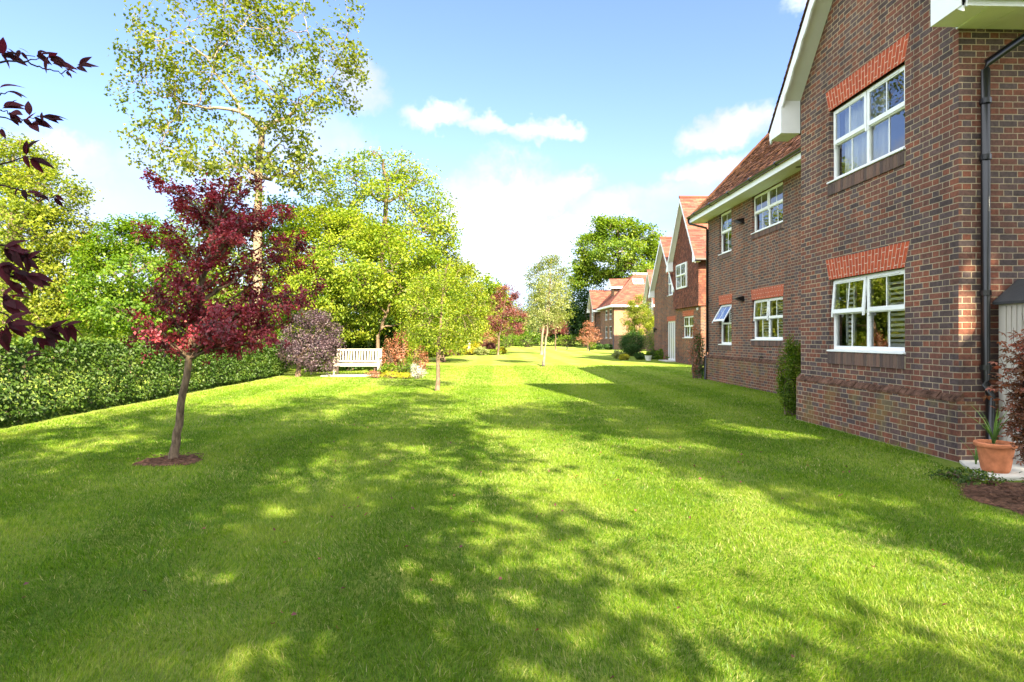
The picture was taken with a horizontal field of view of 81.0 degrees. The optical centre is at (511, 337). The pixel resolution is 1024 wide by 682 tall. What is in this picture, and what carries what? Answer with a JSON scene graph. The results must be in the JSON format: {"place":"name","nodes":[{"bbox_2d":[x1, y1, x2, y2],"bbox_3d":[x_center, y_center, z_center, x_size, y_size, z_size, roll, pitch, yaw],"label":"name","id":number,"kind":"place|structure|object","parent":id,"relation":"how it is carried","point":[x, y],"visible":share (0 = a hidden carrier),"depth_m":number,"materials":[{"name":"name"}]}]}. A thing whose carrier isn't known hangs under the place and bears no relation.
{"place":"outdoors","nodes":[
{"label":"outdoors","id":0,"kind":"place"},
{"bbox_2d":[0,0,806,337],"label":"sky","id":1,"kind":"structure","parent":0,"point":[541,118],"materials":[{"name":"blue"}]},
{"bbox_2d":[0,340,1023,681],"bbox_3d":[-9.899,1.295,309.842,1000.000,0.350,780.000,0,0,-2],"label":"ground","id":2,"kind":"structure","parent":0,"point":[562,356],"depth_m":4.29,"materials":[{"name":"green plant"}]},
{"bbox_2d":[0,37,98,361],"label":"plum tree","id":3,"kind":"object","parent":2,"relation":"on","point":[16,254],"visible":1,"depth_m":1.83,"materials":[{"name":"purple plant"}]},
{"bbox_2d":[0,127,110,370],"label":"oak tree","id":4,"kind":"object","parent":2,"relation":"on","point":[38,218],"visible":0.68,"depth_m":23.35,"materials":[{"name":"green plant"}]},
{"bbox_2d":[21,316,89,363],"bbox_3d":[-25.021,-0.243,31.886,7.818,3.392,8.033,0,0,-2],"label":"background bush","id":5,"kind":"object","parent":2,"relation":"on","point":[50,348],"visible":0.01,"depth_m":31.57,"materials":[{"name":"green plant"}]},
{"bbox_2d":[60,325,165,366],"bbox_3d":[-19.516,0.296,29.971,5.819,2.331,5.867,0,0,-2],"label":"background bush","id":6,"kind":"object","parent":2,"relation":"on","point":[116,336],"visible":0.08,"depth_m":28.72,"materials":[{"name":"green plant"}]},
{"bbox_2d":[57,212,206,374],"bbox_3d":[-13.949,-1.748,22.265,4.693,6.352,4.666,0,0,-41],"label":"maple tree","id":7,"kind":"object","parent":2,"relation":"on","point":[120,255],"visible":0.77,"depth_m":21.62,"materials":[{"name":"green plant"}]},
{"bbox_2d":[0,328,290,426],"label":"hedge","id":8,"kind":"object","parent":2,"relation":"on","point":[207,378],"visible":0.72,"depth_m":12.22,"materials":[{"name":"green plant"}]},
{"bbox_2d":[131,452,203,466],"bbox_3d":[-4.058,1.438,7.139,0.727,0.052,0.638,0,0,-2],"label":"tree pit","id":9,"kind":"object","parent":2,"relation":"on","point":[193,458],"visible":0.94,"depth_m":7.03,"materials":[{"name":"brown soil"}]},
{"bbox_2d":[139,274,235,317],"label":"background tree","id":10,"kind":"object","parent":2,"relation":"on","point":[197,281],"depth_m":40.17,"materials":[{"name":"green plant"}]},
{"bbox_2d":[117,167,327,459],"bbox_3d":[-3.447,-0.264,7.245,2.804,3.542,1.523,0,0,18],"label":"blossom tree","id":11,"kind":"object","parent":2,"relation":"on","point":[228,230],"visible":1,"depth_m":7.08,"materials":[{"name":"red plant"}]},
{"bbox_2d":[150,191,311,367],"bbox_3d":[-12.693,-2.667,26.737,8.045,8.159,6.443,0,0,-2],"label":"sycamore tree","id":12,"kind":"object","parent":2,"relation":"on","point":[269,233],"visible":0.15,"depth_m":26.30,"materials":[{"name":"green plant"}]},
{"bbox_2d":[100,0,376,340],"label":"plane tree","id":13,"kind":"object","parent":2,"relation":"on","point":[262,162],"visible":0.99,"depth_m":24.49,"materials":[{"name":"green plant"}]},
{"bbox_2d":[235,314,309,365],"bbox_3d":[-12.638,-0.087,30.092,5.290,3.115,4.706,0,0,-2],"label":"background bush","id":14,"kind":"object","parent":2,"relation":"on","point":[283,317],"visible":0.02,"depth_m":29.91,"materials":[{"name":"green plant"}]},
{"bbox_2d":[258,329,295,371],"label":"laurel bush","id":15,"kind":"object","parent":2,"relation":"on","point":[279,334],"visible":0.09,"depth_m":24.40,"materials":[{"name":"green plant"}]},
{"bbox_2d":[262,276,313,314],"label":"background tree","id":16,"kind":"object","parent":2,"relation":"on","point":[280,284],"visible":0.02,"depth_m":41.20,"materials":[{"name":"green plant"}]},
{"bbox_2d":[278,292,339,362],"bbox_3d":[-11.248,-0.910,32.965,5.285,4.737,5.316,0,0,-2],"label":"background bush","id":17,"kind":"object","parent":2,"relation":"on","point":[297,313],"depth_m":32.24,"materials":[{"name":"green plant"}]},
{"bbox_2d":[275,308,351,376],"bbox_3d":[-7.364,0.130,21.841,2.940,2.619,2.031,0,0,-2],"label":"smoke bush","id":18,"kind":"object","parent":2,"relation":"on","point":[297,347],"visible":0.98,"depth_m":21.80,"materials":[{"name":"purple plant"}]},
{"bbox_2d":[303,347,336,371],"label":"laurel bush","id":19,"kind":"object","parent":2,"relation":"on","point":[319,367],"visible":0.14,"depth_m":24.61,"materials":[{"name":"green plant"}]},
{"bbox_2d":[264,199,410,370],"bbox_3d":[-7.514,-2.261,24.905,6.450,7.384,4.552,0,0,-2],"label":"hornbeam tree","id":20,"kind":"object","parent":2,"relation":"on","point":[337,226],"visible":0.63,"depth_m":24.45,"materials":[{"name":"green plant"}]},
{"bbox_2d":[306,200,374,309],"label":"background tree","id":21,"kind":"object","parent":2,"relation":"on","point":[338,250],"visible":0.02,"depth_m":59.42,"materials":[{"name":"green plant"}]},
{"bbox_2d":[321,374,373,375],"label":"paving slab","id":22,"kind":"structure","parent":2,"relation":"on","point":[346,375],"depth_m":22.25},
{"bbox_2d":[333,349,381,374],"bbox_3d":[-5.844,0.911,22.736,1.744,0.975,0.705,0,0,-2],"label":"garden bench","id":23,"kind":"object","parent":22,"relation":"on","point":[377,364],"visible":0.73,"depth_m":22.98,"materials":[{"name":"white wood"}]},
{"bbox_2d":[330,327,369,370],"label":"laurel bush","id":24,"kind":"object","parent":2,"relation":"on","point":[350,368],"visible":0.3,"depth_m":25.22,"materials":[{"name":"green plant"}]},
{"bbox_2d":[324,298,402,362],"bbox_3d":[-8.118,-0.754,32.082,5.353,4.440,5.231,0,0,-2],"label":"background bush","id":25,"kind":"object","parent":2,"relation":"on","point":[367,346],"visible":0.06,"depth_m":31.42,"materials":[{"name":"green plant"}]},
{"bbox_2d":[365,370,383,377],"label":"bed plant","id":26,"kind":"object","parent":2,"relation":"on","point":[377,374],"visible":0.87,"depth_m":21.15,"materials":[{"name":"brown plant"}]},
{"bbox_2d":[292,141,464,362],"bbox_3d":[-7.275,-4.606,32.500,9.370,11.973,5.452,0,0,-2],"label":"poplar tree","id":27,"kind":"object","parent":2,"relation":"on","point":[398,176],"visible":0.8,"depth_m":32.38,"materials":[{"name":"green plant"}]},
{"bbox_2d":[377,361,396,376],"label":"bed plant","id":28,"kind":"object","parent":2,"relation":"on","point":[384,368],"visible":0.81,"depth_m":21.51,"materials":[{"name":"green plant"}]},
{"bbox_2d":[366,218,412,270],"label":"background tree","id":29,"kind":"object","parent":2,"relation":"on","point":[395,234],"depth_m":63.05,"materials":[{"name":"green plant"}]},
{"bbox_2d":[381,335,398,374],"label":"photinia shrub","id":30,"kind":"object","parent":2,"relation":"on","point":[391,358],"visible":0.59,"depth_m":22.61,"materials":[{"name":"brown plant"}]},
{"bbox_2d":[368,318,412,368],"bbox_3d":[-5.344,0.175,26.517,2.305,2.554,2.199,0,0,-2],"label":"laurel bush","id":31,"kind":"object","parent":2,"relation":"on","point":[390,334],"visible":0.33,"depth_m":26.06,"materials":[{"name":"green plant"}]},
{"bbox_2d":[379,371,405,378],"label":"bed plant","id":32,"kind":"object","parent":2,"relation":"on","point":[391,375],"visible":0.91,"depth_m":20.92,"materials":[{"name":"yellow plant"}]},
{"bbox_2d":[365,298,431,360],"bbox_3d":[-6.338,-0.670,34.040,4.720,4.270,4.393,0,0,-41],"label":"background bush","id":33,"kind":"object","parent":2,"relation":"on","point":[424,342],"visible":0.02,"depth_m":33.51,"materials":[{"name":"green plant"}]},
{"bbox_2d":[391,327,410,374],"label":"photinia shrub","id":34,"kind":"object","parent":2,"relation":"on","point":[403,348],"visible":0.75,"depth_m":22.50,"materials":[{"name":"brown plant"}]},
{"bbox_2d":[334,219,469,372],"bbox_3d":[-4.637,-1.727,24.360,5.232,6.311,4.660,0,0,-22],"label":"leaning tree","id":35,"kind":"object","parent":2,"relation":"on","point":[400,263],"visible":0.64,"depth_m":23.55,"materials":[{"name":"green plant"}]},
{"bbox_2d":[396,372,411,378],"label":"bed plant","id":36,"kind":"object","parent":2,"relation":"on","point":[407,375],"visible":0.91,"depth_m":20.80,"materials":[{"name":"yellow plant"}]},
{"bbox_2d":[397,356,419,374],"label":"bed plant","id":37,"kind":"object","parent":2,"relation":"on","point":[403,367],"visible":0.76,"depth_m":21.88,"materials":[{"name":"green plant"}]},
{"bbox_2d":[400,325,424,374],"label":"photinia shrub","id":38,"kind":"object","parent":2,"relation":"on","point":[413,350],"visible":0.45,"depth_m":22.86,"materials":[{"name":"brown plant"}]},
{"bbox_2d":[410,362,426,378],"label":"white flower","id":39,"kind":"object","parent":2,"relation":"on","point":[417,373],"visible":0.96,"depth_m":20.84,"materials":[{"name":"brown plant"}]},
{"bbox_2d":[410,345,430,375],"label":"photinia shrub","id":40,"kind":"object","parent":2,"relation":"on","point":[423,353],"visible":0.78,"depth_m":22.36,"materials":[{"name":"brown plant"}]},
{"bbox_2d":[390,270,462,363],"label":"laburnum tree","id":41,"kind":"object","parent":2,"relation":"on","point":[396,318],"visible":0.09,"depth_m":26.29,"materials":[{"name":"green plant"}]},
{"bbox_2d":[412,330,464,357],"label":"background bush","id":42,"kind":"object","parent":2,"relation":"on","point":[432,354],"visible":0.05,"depth_m":41.28,"materials":[{"name":"green plant"}]},
{"bbox_2d":[391,260,495,390],"bbox_3d":[-1.788,-0.324,16.481,2.797,3.620,2.192,0,0,-37],"label":"young tree","id":43,"kind":"object","parent":2,"relation":"on","point":[449,327],"visible":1,"depth_m":16.30,"materials":[{"name":"green plant"}]},
{"bbox_2d":[396,235,494,361],"bbox_3d":[-3.949,-2.333,33.608,5.992,7.494,4.728,0,0,15],"label":"lime tree","id":44,"kind":"object","parent":2,"relation":"on","point":[442,355],"visible":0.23,"depth_m":33.38,"materials":[{"name":"green plant"}]},
{"bbox_2d":[449,344,471,355],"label":"border bush","id":45,"kind":"object","parent":2,"relation":"on","point":[455,353],"visible":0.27,"depth_m":44.78,"materials":[{"name":"green plant"}]},
{"bbox_2d":[461,341,481,354],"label":"golden bush","id":46,"kind":"object","parent":2,"relation":"on","point":[471,350],"visible":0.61,"depth_m":45.84,"materials":[{"name":"yellow plant"}]},
{"bbox_2d":[472,347,488,354],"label":"border plant","id":47,"kind":"object","parent":2,"relation":"on","point":[481,351],"visible":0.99,"depth_m":45.23,"materials":[{"name":"green plant"}]},
{"bbox_2d":[22,424,946,678],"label":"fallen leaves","id":48,"kind":"object","parent":2,"relation":"on","point":[293,613],"visible":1,"depth_m":4.90,"materials":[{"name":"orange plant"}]},
{"bbox_2d":[475,331,497,346],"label":"pieris bush","id":49,"kind":"object","parent":2,"relation":"on","point":[484,340],"visible":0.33,"depth_m":51.75,"materials":[{"name":"brown plant"}]},
{"bbox_2d":[481,341,497,349],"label":"berberis bush","id":50,"kind":"object","parent":2,"relation":"on","point":[492,345],"visible":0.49,"depth_m":48.83,"materials":[{"name":"brown plant"}]},
{"bbox_2d":[471,311,508,346],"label":"background bush","id":51,"kind":"object","parent":2,"relation":"on","point":[493,333],"visible":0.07,"depth_m":54.18,"materials":[{"name":"green plant"}]},
{"bbox_2d":[486,349,502,354],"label":"border plant","id":52,"kind":"object","parent":2,"relation":"on","point":[493,352],"visible":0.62,"depth_m":46.09,"materials":[{"name":"green plant"}]},
{"bbox_2d":[478,270,516,336],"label":"background tree","id":53,"kind":"object","parent":2,"relation":"on","point":[491,288],"visible":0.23,"depth_m":61.35,"materials":[{"name":"green plant"}]},
{"bbox_2d":[499,346,507,353],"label":"border plant","id":54,"kind":"object","parent":2,"relation":"on","point":[503,349],"visible":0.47,"depth_m":47.88,"materials":[{"name":"green plant"}]},
{"bbox_2d":[485,283,531,354],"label":"copper tree","id":55,"kind":"object","parent":2,"relation":"on","point":[516,325],"visible":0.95,"depth_m":45.83,"materials":[{"name":"brown plant"}]},
{"bbox_2d":[497,330,525,347],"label":"laurel bush","id":56,"kind":"object","parent":2,"relation":"on","point":[511,338],"visible":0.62,"depth_m":73.63,"materials":[{"name":"green plant"}]},
{"bbox_2d":[496,307,535,345],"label":"background bush","id":57,"kind":"object","parent":2,"relation":"on","point":[524,328],"visible":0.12,"depth_m":82.65,"materials":[{"name":"green plant"}]},
{"bbox_2d":[512,331,540,346],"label":"laurel bush","id":58,"kind":"object","parent":2,"relation":"on","point":[519,343],"visible":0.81,"depth_m":75.71,"materials":[{"name":"green plant"}]},
{"bbox_2d":[511,304,562,345],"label":"background bush","id":59,"kind":"object","parent":2,"relation":"on","point":[544,335],"visible":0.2,"depth_m":84.47,"materials":[{"name":"green plant"}]},
{"bbox_2d":[522,268,571,366],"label":"staked birch","id":60,"kind":"object","parent":2,"relation":"on","point":[543,298],"visible":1,"depth_m":31.23,"materials":[{"name":"green plant"}]},
{"bbox_2d":[520,251,581,354],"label":"birch","id":61,"kind":"object","parent":2,"relation":"on","point":[551,261],"visible":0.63,"depth_m":46.85,"materials":[{"name":"green plant"}]},
{"bbox_2d":[539,317,568,350],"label":"copper tree","id":62,"kind":"object","parent":2,"relation":"on","point":[563,331],"visible":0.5,"depth_m":59.97,"materials":[{"name":"brown plant"}]},
{"bbox_2d":[534,304,584,345],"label":"background bush","id":63,"kind":"object","parent":2,"relation":"on","point":[570,331],"visible":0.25,"depth_m":86.04,"materials":[{"name":"green plant"}]},
{"bbox_2d":[549,334,586,346],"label":"bush","id":64,"kind":"object","parent":2,"relation":"on","point":[571,344],"visible":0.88,"depth_m":79.79,"materials":[{"name":"green plant"}]},
{"bbox_2d":[548,300,588,342],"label":"dark tree","id":65,"kind":"object","parent":2,"relation":"on","point":[571,314],"visible":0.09,"depth_m":86.80,"materials":[{"name":"green plant"}]},
{"bbox_2d":[568,308,589,345],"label":"background bush","id":66,"kind":"object","parent":2,"relation":"on","point":[577,332],"visible":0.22,"depth_m":84.77,"materials":[{"name":"green plant"}]},
{"bbox_2d":[565,285,604,345],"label":"dark tree","id":67,"kind":"object","parent":2,"relation":"on","point":[582,300],"visible":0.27,"depth_m":82.63,"materials":[{"name":"green plant"}]},
{"bbox_2d":[575,320,601,350],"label":"pink maple","id":68,"kind":"object","parent":2,"relation":"on","point":[588,335],"visible":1,"depth_m":57.98,"materials":[{"name":"brown plant"}]},
{"bbox_2d":[588,342,596,349],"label":"bush","id":69,"kind":"object","parent":2,"relation":"on","point":[593,345],"visible":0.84,"depth_m":61.83,"materials":[{"name":"green plant"}]},
{"bbox_2d":[595,343,604,349],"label":"bush","id":70,"kind":"object","parent":2,"relation":"on","point":[599,346],"visible":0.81,"depth_m":62.72,"materials":[{"name":"green plant"}]},
{"bbox_2d":[604,343,612,349],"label":"bush","id":71,"kind":"object","parent":2,"relation":"on","point":[607,346],"visible":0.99,"depth_m":62.76,"materials":[{"name":"green plant"}]},
{"bbox_2d":[587,290,633,343],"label":"end gable house","id":72,"kind":"structure","parent":2,"relation":"on","point":[596,298],"depth_m":75.12,"materials":[{"name":"orange tile"}]},
{"bbox_2d":[563,213,665,291],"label":"oak tree","id":73,"kind":"object","parent":2,"relation":"on","point":[585,268],"visible":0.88,"depth_m":76.58,"materials":[{"name":"green plant"}]},
{"bbox_2d":[611,350,624,358],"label":"bed plant","id":74,"kind":"object","parent":2,"relation":"on","point":[616,355],"visible":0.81,"depth_m":38.78,"materials":[{"name":"green plant"}]},
{"bbox_2d":[596,273,646,348],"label":"hipped house","id":75,"kind":"structure","parent":2,"relation":"on","point":[612,310],"depth_m":67.00,"materials":[{"name":"tile"}]},
{"bbox_2d":[618,354,629,359],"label":"bed plant","id":76,"kind":"object","parent":2,"relation":"on","point":[624,357],"visible":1,"depth_m":36.85,"materials":[{"name":"yellow plant"}]},
{"bbox_2d":[617,327,646,355],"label":"topiary bush","id":77,"kind":"object","parent":2,"relation":"on","point":[636,345],"visible":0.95,"depth_m":43.61,"materials":[{"name":"green plant"}]},
{"bbox_2d":[619,293,653,351],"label":"garden tree","id":78,"kind":"object","parent":2,"relation":"on","point":[646,321],"visible":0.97,"depth_m":46.62,"materials":[{"name":"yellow plant"}]},
{"bbox_2d":[633,352,644,359],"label":"bed plant","id":79,"kind":"object","parent":2,"relation":"on","point":[639,356],"visible":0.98,"depth_m":37.32,"materials":[{"name":"green plant"}]},
{"bbox_2d":[640,330,653,350],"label":"evergreen bush","id":80,"kind":"object","parent":2,"relation":"on","point":[649,343],"visible":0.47,"depth_m":42.95,"materials":[{"name":"green plant"}]},
{"bbox_2d":[642,270,653,350],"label":"red gabled house","id":81,"kind":"structure","parent":2,"relation":"on","point":[648,282],"depth_m":58.21,"materials":[{"name":"orange tile"}]},
{"bbox_2d":[645,355,651,360],"bbox_3d":[8.229,1.216,36.200,0.440,0.300,0.440,0,0,-2],"label":"white planter","id":82,"kind":"object","parent":2,"relation":"on","point":[648,357],"visible":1,"depth_m":36.06,"materials":[{"name":"ceramic"}]},
{"bbox_2d":[646,349,657,358],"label":"bed plant","id":83,"kind":"object","parent":2,"relation":"on","point":[651,352],"visible":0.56,"depth_m":37.81,"materials":[{"name":"green plant"}]},
{"bbox_2d":[654,349,669,359],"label":"bed plant","id":84,"kind":"object","parent":2,"relation":"on","point":[660,352],"visible":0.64,"depth_m":36.83,"materials":[{"name":"green plant"}]},
{"bbox_2d":[648,195,707,364],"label":"tile hung house","id":85,"kind":"structure","parent":2,"relation":"on","point":[677,291],"depth_m":32.58,"materials":[{"name":"brown brick"}]},
{"bbox_2d":[668,275,672,295],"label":"window","id":86,"kind":"structure","parent":85,"relation":"in","point":[669,282],"depth_m":35.76,"materials":[{"name":"white plastic"}]},
{"bbox_2d":[668,321,674,360],"bbox_3d":[9.840,0.070,35.082,0.950,3.000,2.800,0,0,-2],"label":"door","id":87,"kind":"structure","parent":85,"relation":"in","point":[673,322],"depth_m":35.00,"materials":[{"name":"white plastic"}]},
{"bbox_2d":[676,261,686,289],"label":"window","id":88,"kind":"structure","parent":85,"relation":"in","point":[683,266],"depth_m":32.96,"materials":[{"name":"white plastic"}]},
{"bbox_2d":[684,316,692,337],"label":"window","id":89,"kind":"structure","parent":85,"relation":"in","point":[688,320],"depth_m":32.43,"materials":[{"name":"white plastic"}]},
{"bbox_2d":[687,318,704,377],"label":"climbing shrub","id":90,"kind":"object","parent":2,"relation":"on","point":[693,358],"visible":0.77,"depth_m":21.11,"materials":[{"name":"brown plant"}]},
{"bbox_2d":[692,327,705,378],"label":"climbing shrub","id":91,"kind":"object","parent":2,"relation":"on","point":[700,371],"visible":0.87,"depth_m":20.91,"materials":[{"name":"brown plant"}]},
{"bbox_2d":[774,331,800,415],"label":"evergreen bush","id":92,"kind":"object","parent":2,"relation":"on","point":[786,392],"visible":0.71,"depth_m":11.27,"materials":[{"name":"green plant"}]},
{"bbox_2d":[686,0,1023,462],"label":"brick house","id":93,"kind":"structure","parent":2,"relation":"on","point":[859,210],"depth_m":8.64,"materials":[{"name":"brown brick"}]},
{"bbox_2d":[712,304,731,344],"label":"window","id":94,"kind":"structure","parent":93,"relation":"in","point":[726,309],"depth_m":19.55,"materials":[{"name":"white plastic"}]},
{"bbox_2d":[718,210,731,255],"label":"window","id":95,"kind":"structure","parent":93,"relation":"in","point":[726,217],"depth_m":19.58,"materials":[{"name":"white plastic"}]},
{"bbox_2d":[751,296,782,340],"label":"window","id":96,"kind":"structure","parent":93,"relation":"in","point":[768,313],"depth_m":16.77,"materials":[{"name":"white plastic"}]},
{"bbox_2d":[751,182,782,234],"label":"window","id":97,"kind":"structure","parent":93,"relation":"in","point":[768,205],"depth_m":17.10,"materials":[{"name":"white plastic"}]},
{"bbox_2d":[827,268,905,353],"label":"window","id":98,"kind":"structure","parent":93,"relation":"in","point":[868,311],"depth_m":9.66,"materials":[{"name":"white plastic"}]},
{"bbox_2d":[827,65,905,183],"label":"window","id":99,"kind":"structure","parent":93,"relation":"in","point":[869,128],"depth_m":9.31,"materials":[{"name":"white plastic"}]},
{"bbox_2d":[952,478,1023,515],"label":"mulch bed","id":100,"kind":"object","parent":2,"relation":"on","point":[1008,495],"visible":0.91,"depth_m":5.53,"materials":[{"name":"brown soil"}]},
{"bbox_2d":[920,465,1013,485],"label":"ground plant","id":101,"kind":"object","parent":100,"relation":"on","point":[955,475],"visible":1,"depth_m":6.05,"materials":[{"name":"green plant"}]},
{"bbox_2d":[981,316,1023,465],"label":"japanese maple","id":102,"kind":"object","parent":100,"relation":"on","point":[1018,407],"visible":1,"depth_m":5.43,"materials":[{"name":"red plant"}]},
{"bbox_2d":[959,460,1023,480],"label":"path","id":103,"kind":"structure","parent":0,"point":[1014,473],"depth_m":6.51,"materials":[{"name":"grey concrete"}]},
{"bbox_2d":[969,448,978,463],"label":"ground plant","id":104,"kind":"object","parent":103,"relation":"on","point":[976,458],"visible":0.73,"depth_m":6.82,"materials":[{"name":"green plant"}]},
{"bbox_2d":[973,439,1017,473],"bbox_3d":[5.216,1.282,6.470,0.390,0.315,0.390,0,0,-2],"label":"terracotta pot","id":105,"kind":"object","parent":103,"relation":"on","point":[997,456],"visible":0.88,"depth_m":6.36,"materials":[{"name":"orange ceramic"}]},
{"bbox_2d":[970,406,1009,443],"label":"potted plant","id":106,"kind":"object","parent":105,"relation":"on","point":[993,436],"visible":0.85,"depth_m":6.45,"materials":[{"name":"green plant"}]},
{"bbox_2d":[992,279,1023,465],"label":"garden shed","id":107,"kind":"structure","parent":103,"relation":"on","point":[1009,301],"depth_m":6.92,"materials":[{"name":"plastic"}]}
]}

